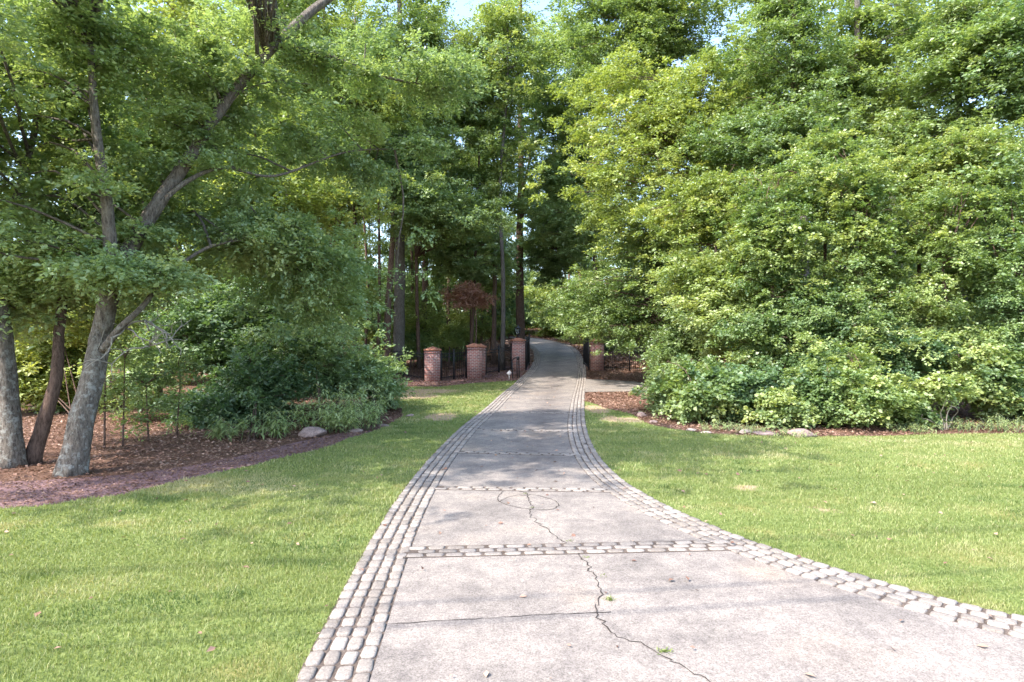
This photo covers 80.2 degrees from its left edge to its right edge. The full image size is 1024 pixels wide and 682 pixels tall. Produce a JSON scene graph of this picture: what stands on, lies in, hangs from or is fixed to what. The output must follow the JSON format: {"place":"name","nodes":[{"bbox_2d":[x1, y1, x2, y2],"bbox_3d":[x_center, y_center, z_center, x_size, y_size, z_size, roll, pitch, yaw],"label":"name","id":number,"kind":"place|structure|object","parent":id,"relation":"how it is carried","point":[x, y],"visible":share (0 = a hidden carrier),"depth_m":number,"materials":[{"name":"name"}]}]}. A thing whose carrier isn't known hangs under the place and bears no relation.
{"place":"outdoors","nodes":[
{"label":"outdoors","id":0,"kind":"place"},
{"bbox_2d":[0,380,516,681],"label":"lawn","id":1,"kind":"structure","parent":0,"point":[162,635],"depth_m":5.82,"materials":[{"name":"plant"}]},
{"bbox_2d":[0,384,1021,677],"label":"fallen leaves","id":2,"kind":"object","parent":1,"relation":"on","point":[212,648],"visible":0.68,"depth_m":7.26,"materials":[{"name":"plant"}]},
{"bbox_2d":[0,328,1023,480],"bbox_3d":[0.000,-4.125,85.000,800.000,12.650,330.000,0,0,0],"label":"ground","id":3,"kind":"structure","parent":0,"point":[50,452],"depth_m":14.46,"materials":[{"name":"brown soil"}]},
{"bbox_2d":[18,330,103,413],"bbox_3d":[-14.492,1.050,19.300,2.862,3.099,3.172,0,0,-34],"label":"woodland bush","id":4,"kind":"object","parent":3,"relation":"on","point":[72,350],"visible":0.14,"depth_m":18.77,"materials":[{"name":"green plant"}]},
{"bbox_2d":[0,0,141,468],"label":"oak tree","id":5,"kind":"object","parent":3,"relation":"on","point":[12,441],"visible":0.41,"depth_m":10.70,"materials":[{"name":"green plant"}]},
{"bbox_2d":[14,297,145,413],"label":"understory tree","id":6,"kind":"object","parent":3,"relation":"on","point":[30,364],"visible":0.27,"depth_m":18.10,"materials":[{"name":"green plant"}]},
{"bbox_2d":[65,306,150,447],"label":"sapling","id":7,"kind":"object","parent":3,"relation":"on","point":[105,400],"visible":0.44,"depth_m":12.51,"materials":[{"name":"green plant"}]},
{"bbox_2d":[0,95,242,464],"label":"young oak","id":8,"kind":"object","parent":3,"relation":"on","point":[35,447],"visible":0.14,"depth_m":11.58,"materials":[{"name":"green plant"}]},
{"bbox_2d":[81,320,166,446],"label":"sapling","id":9,"kind":"object","parent":3,"relation":"on","point":[125,360],"visible":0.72,"depth_m":12.67,"materials":[{"name":"green plant"}]},
{"bbox_2d":[64,337,197,421],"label":"understory tree","id":10,"kind":"object","parent":3,"relation":"on","point":[155,372],"visible":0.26,"depth_m":16.58,"materials":[{"name":"green plant"}]},
{"bbox_2d":[70,43,204,399],"bbox_3d":[-13.668,-3.910,20.993,8.286,12.415,6.056,0,0,0],"label":"tall tree","id":11,"kind":"object","parent":3,"relation":"on","point":[156,144],"visible":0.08,"depth_m":20.40,"materials":[{"name":"green plant"}]},
{"bbox_2d":[78,357,206,441],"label":"sapling","id":12,"kind":"object","parent":3,"relation":"on","point":[140,376],"visible":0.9,"depth_m":13.37,"materials":[{"name":"green plant"}]},
{"bbox_2d":[76,0,261,382],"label":"forest tree","id":13,"kind":"object","parent":3,"relation":"on","point":[174,7],"visible":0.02,"depth_m":28.98,"materials":[{"name":"green plant"}]},
{"bbox_2d":[140,350,216,435],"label":"sapling","id":14,"kind":"object","parent":3,"relation":"on","point":[189,362],"visible":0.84,"depth_m":13.88,"materials":[{"name":"green plant"}]},
{"bbox_2d":[129,240,235,313],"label":"understory tree","id":15,"kind":"object","parent":3,"relation":"on","point":[213,271],"visible":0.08,"depth_m":39.93,"materials":[{"name":"green plant"}]},
{"bbox_2d":[0,423,385,507],"bbox_3d":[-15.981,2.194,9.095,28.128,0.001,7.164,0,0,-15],"label":"mulch bed","id":16,"kind":"object","parent":3,"relation":"on","point":[138,485],"visible":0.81,"depth_m":9.49,"materials":[{"name":"brown wood"}]},
{"bbox_2d":[311,400,369,433],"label":"frond plant","id":17,"kind":"object","parent":16,"relation":"on","point":[335,422],"visible":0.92,"depth_m":14.49,"materials":[{"name":"green plant"}]},
{"bbox_2d":[333,395,386,430],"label":"frond plant","id":18,"kind":"object","parent":16,"relation":"on","point":[371,420],"visible":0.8,"depth_m":14.92,"materials":[{"name":"green plant"}]},
{"bbox_2d":[124,270,339,424],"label":"understory tree","id":19,"kind":"object","parent":3,"relation":"on","point":[207,326],"visible":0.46,"depth_m":17.28,"materials":[{"name":"green plant"}]},
{"bbox_2d":[139,326,329,441],"bbox_3d":[-7.339,1.029,15.836,4.589,2.891,5.321,0,0,0],"label":"rhododendron","id":20,"kind":"object","parent":3,"relation":"on","point":[257,379],"visible":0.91,"depth_m":15.85,"materials":[{"name":"green plant"}]},
{"bbox_2d":[131,103,347,260],"bbox_3d":[-9.714,-3.143,21.929,6.441,10.911,5.212,0,0,22],"label":"tall tree","id":21,"kind":"object","parent":3,"relation":"on","point":[300,198],"visible":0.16,"depth_m":21.68,"materials":[{"name":"green plant"}]},
{"bbox_2d":[0,0,502,476],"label":"oak tree","id":22,"kind":"object","parent":3,"relation":"on","point":[112,270],"visible":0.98,"depth_m":11.76,"materials":[{"name":"green plant"}]},
{"bbox_2d":[237,412,299,439],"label":"frond plant","id":23,"kind":"object","parent":3,"relation":"on","point":[274,426],"visible":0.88,"depth_m":13.77,"materials":[{"name":"green plant"}]},
{"bbox_2d":[196,0,395,227],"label":"forest tree","id":24,"kind":"object","parent":3,"relation":"on","point":[284,6],"visible":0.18,"depth_m":26.69,"materials":[{"name":"green plant"}]},
{"bbox_2d":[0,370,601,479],"bbox_3d":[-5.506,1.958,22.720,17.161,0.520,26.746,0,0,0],"label":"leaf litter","id":25,"kind":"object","parent":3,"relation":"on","point":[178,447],"visible":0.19,"depth_m":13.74,"materials":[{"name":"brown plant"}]},
{"bbox_2d":[270,395,353,429],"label":"frond plant","id":26,"kind":"object","parent":3,"relation":"on","point":[304,420],"visible":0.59,"depth_m":15.00,"materials":[{"name":"green plant"}]},
{"bbox_2d":[234,311,396,426],"bbox_3d":[-5.658,0.651,17.625,4.470,3.137,4.457,0,0,0],"label":"rhododendron","id":27,"kind":"object","parent":3,"relation":"on","point":[322,355],"visible":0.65,"depth_m":17.46,"materials":[{"name":"green plant"}]},
{"bbox_2d":[279,0,380,229],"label":"forest tree","id":28,"kind":"object","parent":3,"relation":"on","point":[343,24],"visible":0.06,"depth_m":32.71,"materials":[{"name":"green plant"}]},
{"bbox_2d":[281,227,384,339],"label":"understory tree","id":29,"kind":"object","parent":3,"relation":"on","point":[370,294],"visible":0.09,"depth_m":30.82,"materials":[{"name":"green plant"}]},
{"bbox_2d":[241,30,448,310],"bbox_3d":[-8.038,-6.246,25.948,9.938,17.065,13.007,0,0,0],"label":"tall tree","id":30,"kind":"object","parent":3,"relation":"on","point":[388,106],"visible":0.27,"depth_m":26.75,"materials":[{"name":"green plant"}]},
{"bbox_2d":[314,0,403,350],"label":"forest tree","id":31,"kind":"object","parent":3,"relation":"on","point":[354,206],"visible":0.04,"depth_m":37.16,"materials":[{"name":"green plant"}]},
{"bbox_2d":[314,336,415,417],"bbox_3d":[-4.557,1.115,18.939,3.033,2.573,3.292,0,0,16],"label":"rhododendron","id":32,"kind":"object","parent":3,"relation":"on","point":[393,370],"visible":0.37,"depth_m":18.70,"materials":[{"name":"green plant"}]},
{"bbox_2d":[347,198,389,342],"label":"forest tree","id":33,"kind":"object","parent":3,"relation":"on","point":[370,251],"visible":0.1,"depth_m":61.21,"materials":[{"name":"green plant"}]},
{"bbox_2d":[362,254,431,355],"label":"understory tree","id":34,"kind":"object","parent":3,"relation":"on","point":[409,276],"visible":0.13,"depth_m":42.46,"materials":[{"name":"green plant"}]},
{"bbox_2d":[317,0,484,367],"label":"forest tree","id":35,"kind":"object","parent":3,"relation":"on","point":[399,324],"visible":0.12,"depth_m":35.83,"materials":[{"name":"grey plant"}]},
{"bbox_2d":[348,89,463,365],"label":"forest tree","id":36,"kind":"object","parent":3,"relation":"on","point":[391,267],"visible":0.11,"depth_m":33.44,"materials":[{"name":"green plant"}]},
{"bbox_2d":[391,327,440,369],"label":"understory tree","id":37,"kind":"object","parent":3,"relation":"on","point":[411,337],"visible":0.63,"depth_m":37.19,"materials":[{"name":"green plant"}]},
{"bbox_2d":[294,337,539,681],"bbox_3d":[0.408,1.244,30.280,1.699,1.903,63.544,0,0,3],"label":"cobble edging","id":38,"kind":"object","parent":3,"relation":"on","point":[333,655],"visible":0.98,"depth_m":5.54,"materials":[{"name":"stone"}]},
{"bbox_2d":[360,108,481,355],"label":"tall tree","id":39,"kind":"object","parent":3,"relation":"on","point":[444,129],"visible":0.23,"depth_m":33.47,"materials":[{"name":"green plant"}]},
{"bbox_2d":[391,290,451,366],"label":"understory tree","id":40,"kind":"object","parent":3,"relation":"on","point":[410,319],"visible":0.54,"depth_m":37.62,"materials":[{"name":"green plant"}]},
{"bbox_2d":[119,327,730,370],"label":"leaf litter","id":41,"kind":"object","parent":3,"relation":"on","point":[550,338],"visible":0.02,"depth_m":46.95,"materials":[{"name":"brown plant"}]},
{"bbox_2d":[423,346,441,381],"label":"brick pillar","id":42,"kind":"structure","parent":3,"relation":"on","point":[432,363],"depth_m":31.46,"materials":[{"name":"brick"}]},
{"bbox_2d":[385,1,485,365],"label":"forest tree","id":43,"kind":"object","parent":3,"relation":"on","point":[424,284],"visible":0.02,"depth_m":38.82,"materials":[{"name":"green plant"}]},
{"bbox_2d":[354,0,527,368],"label":"tall tree","id":44,"kind":"object","parent":3,"relation":"on","point":[431,211],"visible":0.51,"depth_m":31.71,"materials":[{"name":"green plant"}]},
{"bbox_2d":[428,266,456,328],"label":"understory tree","id":45,"kind":"object","parent":3,"relation":"on","point":[440,279],"visible":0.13,"depth_m":59.66,"materials":[{"name":"green plant"}]},
{"bbox_2d":[377,185,521,326],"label":"understory tree","id":46,"kind":"object","parent":3,"relation":"on","point":[455,261],"visible":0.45,"depth_m":37.55,"materials":[{"name":"green plant"}]},
{"bbox_2d":[434,321,477,366],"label":"understory tree","id":47,"kind":"object","parent":3,"relation":"on","point":[456,334],"visible":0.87,"depth_m":40.43,"materials":[{"name":"green plant"}]},
{"bbox_2d":[394,362,532,386],"bbox_3d":[-1.760,1.793,34.535,14.169,0.798,6.592,0,0,-41],"label":"mulch bed","id":48,"kind":"object","parent":3,"relation":"on","point":[469,380],"visible":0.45,"depth_m":32.65,"materials":[{"name":"brown wood"}]},
{"bbox_2d":[437,280,500,343],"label":"dead sapling","id":49,"kind":"object","parent":48,"relation":"on","point":[467,295],"visible":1,"depth_m":36.72,"materials":[{"name":"brown plant"}]},
{"bbox_2d":[486,344,511,374],"bbox_3d":[-0.752,1.032,35.063,0.090,1.837,2.841,0,0,31],"label":"iron fence","id":50,"kind":"object","parent":48,"relation":"on","point":[507,350],"visible":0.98,"depth_m":35.23,"materials":[{"name":"black metal"}]},
{"bbox_2d":[466,343,482,378],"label":"brick pillar","id":51,"kind":"structure","parent":3,"relation":"on","point":[474,360],"depth_m":32.50,"materials":[{"name":"brick"}]},
{"bbox_2d":[436,246,524,343],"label":"understory tree","id":52,"kind":"object","parent":3,"relation":"on","point":[482,326],"visible":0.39,"depth_m":43.23,"materials":[{"name":"green plant"}]},
{"bbox_2d":[432,240,539,350],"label":"understory tree","id":53,"kind":"object","parent":3,"relation":"on","point":[513,294],"visible":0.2,"depth_m":51.12,"materials":[{"name":"green plant"}]},
{"bbox_2d":[430,1,557,343],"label":"tall tree","id":54,"kind":"object","parent":3,"relation":"on","point":[466,174],"visible":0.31,"depth_m":36.55,"materials":[{"name":"green plant"}]},
{"bbox_2d":[452,1,547,363],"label":"forest tree","id":55,"kind":"object","parent":3,"relation":"on","point":[514,207],"visible":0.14,"depth_m":39.81,"materials":[{"name":"green plant"}]},
{"bbox_2d":[451,0,576,369],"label":"forest tree","id":56,"kind":"object","parent":3,"relation":"on","point":[503,168],"visible":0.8,"depth_m":36.12,"materials":[{"name":"green plant"}]},
{"bbox_2d":[510,337,525,370],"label":"brick pillar","id":57,"kind":"structure","parent":3,"relation":"on","point":[518,346],"depth_m":35.90,"materials":[{"name":"brick"}]},
{"bbox_2d":[458,0,580,338],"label":"forest tree","id":58,"kind":"object","parent":3,"relation":"on","point":[520,318],"visible":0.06,"depth_m":46.92,"materials":[{"name":"brown plant"}]},
{"bbox_2d":[510,284,562,327],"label":"bush","id":59,"kind":"object","parent":3,"relation":"on","point":[538,304],"visible":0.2,"depth_m":83.11,"materials":[{"name":"green plant"}]},
{"bbox_2d":[531,296,566,336],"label":"bush","id":60,"kind":"object","parent":3,"relation":"on","point":[545,329],"visible":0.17,"depth_m":75.18,"materials":[{"name":"green plant"}]},
{"bbox_2d":[505,170,600,337],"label":"understory tree","id":61,"kind":"object","parent":3,"relation":"on","point":[547,260],"visible":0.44,"depth_m":46.56,"materials":[{"name":"green plant"}]},
{"bbox_2d":[497,7,624,338],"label":"tall tree","id":62,"kind":"object","parent":3,"relation":"on","point":[553,183],"visible":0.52,"depth_m":41.47,"materials":[{"name":"green plant"}]},
{"bbox_2d":[590,339,603,369],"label":"brick pillar","id":63,"kind":"structure","parent":3,"relation":"on","point":[596,362],"depth_m":36.24,"materials":[{"name":"brick"}]},
{"bbox_2d":[585,379,646,391],"bbox_3d":[5.446,2.087,28.858,3.904,0.156,6.611,0,0,7],"label":"parking pad","id":64,"kind":"object","parent":3,"relation":"on","point":[595,385],"visible":0.77,"depth_m":29.25,"materials":[{"name":"concrete"}]},
{"bbox_2d":[531,0,745,190],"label":"tall tree","id":65,"kind":"object","parent":3,"relation":"on","point":[654,28],"visible":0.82,"depth_m":32.88,"materials":[{"name":"green plant"}]},
{"bbox_2d":[521,40,769,364],"bbox_3d":[5.718,-5.404,26.359,10.668,15.438,9.209,0,0,0],"label":"tall tree","id":66,"kind":"object","parent":3,"relation":"on","point":[653,123],"visible":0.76,"depth_m":25.74,"materials":[{"name":"green plant"}]},
{"bbox_2d":[524,223,778,371],"bbox_3d":[6.464,-1.697,29.300,9.138,7.806,14.102,0,0,-34],"label":"understory tree","id":67,"kind":"object","parent":3,"relation":"on","point":[634,312],"visible":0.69,"depth_m":28.45,"materials":[{"name":"green plant"}]},
{"bbox_2d":[628,357,712,419],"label":"shrub","id":68,"kind":"object","parent":3,"relation":"on","point":[655,406],"visible":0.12,"depth_m":19.01,"materials":[{"name":"green plant"}]},
{"bbox_2d":[625,341,755,424],"bbox_3d":[4.816,1.201,16.983,3.141,2.399,3.843,0,0,-18],"label":"shrub","id":69,"kind":"object","parent":3,"relation":"on","point":[691,402],"visible":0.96,"depth_m":16.17,"materials":[{"name":"green plant"}]},
{"bbox_2d":[624,165,764,373],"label":"vine draped tree","id":70,"kind":"object","parent":3,"relation":"on","point":[714,190],"visible":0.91,"depth_m":21.43,"materials":[{"name":"green plant"}]},
{"bbox_2d":[610,220,831,383],"bbox_3d":[6.878,-1.147,21.179,6.548,6.772,6.242,0,0,0],"label":"understory tree","id":71,"kind":"object","parent":3,"relation":"on","point":[707,278],"visible":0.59,"depth_m":20.30,"materials":[{"name":"green plant"}]},
{"bbox_2d":[683,362,799,423],"bbox_3d":[6.319,1.460,16.618,2.649,1.799,2.529,0,0,-40],"label":"shrub","id":72,"kind":"object","parent":3,"relation":"on","point":[753,381],"visible":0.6,"depth_m":16.08,"materials":[{"name":"green plant"}]},
{"bbox_2d":[511,336,1023,638],"bbox_3d":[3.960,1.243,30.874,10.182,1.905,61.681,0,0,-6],"label":"cobble edging","id":73,"kind":"object","parent":3,"relation":"on","point":[949,611],"visible":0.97,"depth_m":6.13,"materials":[{"name":"stone"}]},
{"bbox_2d":[696,149,841,382],"bbox_3d":[7.983,-1.780,18.967,4.510,7.965,5.071,0,0,17],"label":"vine draped tree","id":74,"kind":"object","parent":3,"relation":"on","point":[778,231],"visible":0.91,"depth_m":18.31,"materials":[{"name":"green plant"}]},
{"bbox_2d":[727,385,829,428],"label":"shrub","id":75,"kind":"object","parent":3,"relation":"on","point":[773,410],"visible":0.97,"depth_m":15.13,"materials":[{"name":"green plant"}]},
{"bbox_2d":[657,0,908,338],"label":"tall tree","id":76,"kind":"object","parent":3,"relation":"on","point":[779,123],"visible":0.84,"depth_m":22.70,"materials":[{"name":"green plant"}]},
{"bbox_2d":[705,0,899,315],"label":"forest tree","id":77,"kind":"object","parent":3,"relation":"on","point":[741,4],"visible":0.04,"depth_m":31.15,"materials":[{"name":"green plant"}]},
{"bbox_2d":[585,370,1023,435],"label":"leaf litter","id":78,"kind":"object","parent":3,"relation":"on","point":[621,398],"visible":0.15,"depth_m":17.16,"materials":[{"name":"brown plant"}]},
{"bbox_2d":[739,115,877,301],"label":"vine draped tree","id":79,"kind":"object","parent":3,"relation":"on","point":[824,144],"visible":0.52,"depth_m":19.44,"materials":[{"name":"green plant"}]},
{"bbox_2d":[778,359,859,427],"bbox_3d":[8.114,1.450,15.827,2.535,1.957,2.362,0,0,43],"label":"shrub","id":80,"kind":"object","parent":3,"relation":"on","point":[809,386],"visible":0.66,"depth_m":15.41,"materials":[{"name":"green plant"}]},
{"bbox_2d":[755,275,919,388],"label":"vine draped tree","id":81,"kind":"object","parent":3,"relation":"on","point":[813,313],"visible":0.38,"depth_m":18.04,"materials":[{"name":"green plant"}]},
{"bbox_2d":[786,338,935,428],"bbox_3d":[8.813,1.123,15.586,2.706,2.420,3.268,0,0,-14],"label":"shrub","id":82,"kind":"object","parent":3,"relation":"on","point":[867,395],"visible":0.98,"depth_m":14.99,"materials":[{"name":"green plant"}]},
{"bbox_2d":[786,130,945,364],"bbox_3d":[10.558,-2.060,18.747,4.619,8.548,5.373,0,0,0],"label":"vine draped tree","id":83,"kind":"object","parent":3,"relation":"on","point":[853,210],"visible":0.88,"depth_m":17.74,"materials":[{"name":"green plant"}]},
{"bbox_2d":[813,0,973,306],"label":"forest tree","id":84,"kind":"object","parent":3,"relation":"on","point":[927,1],"visible":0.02,"depth_m":28.80,"materials":[{"name":"green plant"}]},
{"bbox_2d":[842,262,956,369],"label":"understory tree","id":85,"kind":"object","parent":3,"relation":"on","point":[912,271],"depth_m":27.68,"materials":[{"name":"green plant"}]},
{"bbox_2d":[845,324,971,391],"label":"vine draped tree","id":86,"kind":"object","parent":3,"relation":"on","point":[900,360],"visible":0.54,"depth_m":16.65,"materials":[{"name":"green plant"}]},
{"bbox_2d":[869,383,958,429],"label":"shrub","id":87,"kind":"object","parent":3,"relation":"on","point":[928,414],"visible":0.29,"depth_m":15.28,"materials":[{"name":"green plant"}]},
{"bbox_2d":[806,0,1022,282],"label":"tall tree","id":88,"kind":"object","parent":3,"relation":"on","point":[892,128],"visible":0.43,"depth_m":22.26,"materials":[{"name":"green plant"}]},
{"bbox_2d":[906,367,984,420],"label":"shrub","id":89,"kind":"object","parent":3,"relation":"on","point":[940,385],"visible":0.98,"depth_m":14.90,"materials":[{"name":"green plant"}]},
{"bbox_2d":[872,103,1023,386],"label":"vine draped tree","id":90,"kind":"object","parent":3,"relation":"on","point":[960,143],"visible":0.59,"depth_m":18.27,"materials":[{"name":"green plant"}]},
{"bbox_2d":[874,163,1023,415],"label":"vine draped tree","id":91,"kind":"object","parent":3,"relation":"on","point":[942,238],"visible":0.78,"depth_m":17.03,"materials":[{"name":"green plant"}]},
{"bbox_2d":[874,0,1023,342],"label":"tall tree","id":92,"kind":"object","parent":3,"relation":"on","point":[932,63],"visible":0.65,"depth_m":19.31,"materials":[{"name":"green plant"}]},
{"bbox_2d":[930,0,1023,346],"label":"tall tree","id":93,"kind":"object","parent":3,"relation":"on","point":[1011,57],"visible":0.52,"depth_m":18.56,"materials":[{"name":"green plant"}]},
{"bbox_2d":[938,340,1023,422],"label":"shrub","id":94,"kind":"object","parent":3,"relation":"on","point":[990,387],"visible":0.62,"depth_m":15.93,"materials":[{"name":"green plant"}]},
{"bbox_2d":[939,180,1023,411],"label":"vine draped tree","id":95,"kind":"object","parent":3,"relation":"on","point":[1009,288],"visible":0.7,"depth_m":16.84,"materials":[{"name":"green plant"}]},
{"bbox_2d":[973,357,1023,421],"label":"shrub","id":96,"kind":"object","parent":3,"relation":"on","point":[1019,392],"visible":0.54,"depth_m":15.93,"materials":[{"name":"green plant"}]},
{"bbox_2d":[2,0,1022,310],"label":"sky","id":97,"kind":"structure","parent":0,"point":[462,10],"materials":[{"name":"white"}]},
{"bbox_2d":[369,336,1023,681],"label":"driveway","id":98,"kind":"structure","parent":0,"point":[734,617],"depth_m":4.95,"materials":[{"name":"concrete"}]},
{"bbox_2d":[435,486,615,491],"bbox_3d":[0.189,2.166,8.896,2.641,0.025,0.205,0,0,4],"label":"cobble band","id":99,"kind":"object","parent":98,"relation":"on","point":[525,489],"visible":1,"depth_m":8.89,"materials":[{"name":"stone"}]},
{"bbox_2d":[403,539,742,557],"bbox_3d":[0.665,2.166,6.353,3.496,0.028,0.310,0,0,-4],"label":"cobble band","id":100,"kind":"object","parent":98,"relation":"on","point":[549,548],"visible":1,"depth_m":6.33,"materials":[{"name":"stone"}]},
{"bbox_2d":[584,401,1023,614],"bbox_3d":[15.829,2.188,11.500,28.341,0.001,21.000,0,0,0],"label":"lawn","id":101,"kind":"structure","parent":0,"point":[788,540],"depth_m":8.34,"materials":[{"name":"plant"}]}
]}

